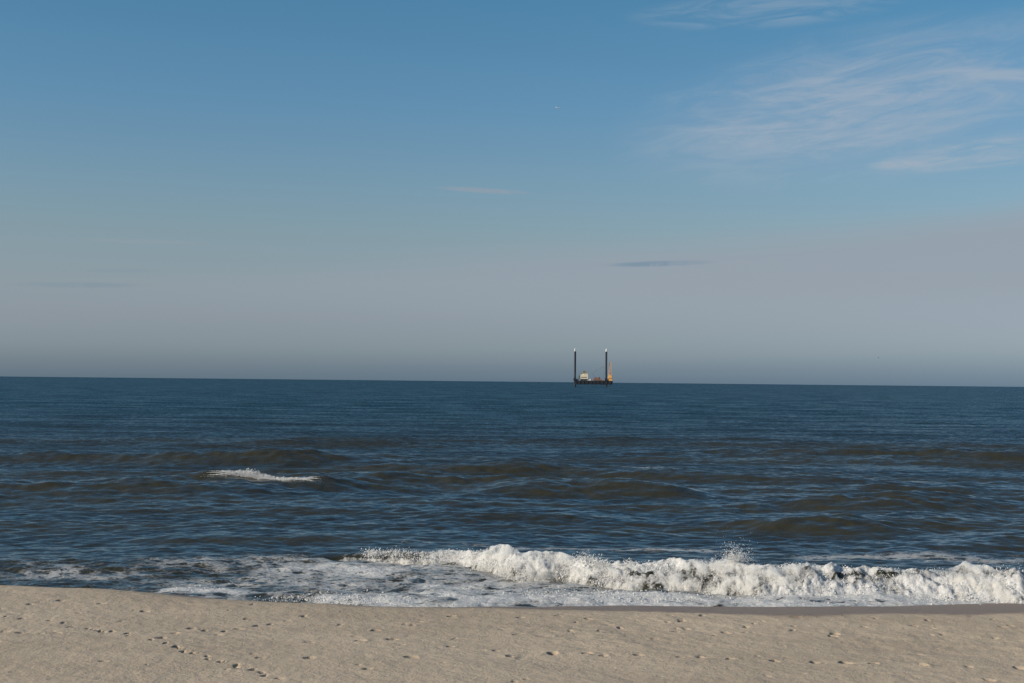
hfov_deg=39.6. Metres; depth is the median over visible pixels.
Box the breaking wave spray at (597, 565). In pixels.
[359,541,1023,603]
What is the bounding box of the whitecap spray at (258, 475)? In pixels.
[210,468,321,481]
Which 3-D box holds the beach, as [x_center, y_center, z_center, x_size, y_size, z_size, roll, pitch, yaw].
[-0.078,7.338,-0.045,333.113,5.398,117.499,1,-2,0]
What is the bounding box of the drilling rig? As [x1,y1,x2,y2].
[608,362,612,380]
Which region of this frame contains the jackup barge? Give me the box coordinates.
[573,349,612,386]
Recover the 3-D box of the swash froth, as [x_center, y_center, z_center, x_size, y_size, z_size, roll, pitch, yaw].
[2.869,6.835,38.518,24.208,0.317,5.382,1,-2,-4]
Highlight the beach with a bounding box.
[0,585,1023,682]
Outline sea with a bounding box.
[0,376,1023,606]
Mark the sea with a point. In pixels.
(108, 483)
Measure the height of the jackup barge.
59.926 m
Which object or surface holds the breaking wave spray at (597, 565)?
on the sea
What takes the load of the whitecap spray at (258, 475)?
on the sea
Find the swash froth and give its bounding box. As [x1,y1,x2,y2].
[171,583,1022,605]

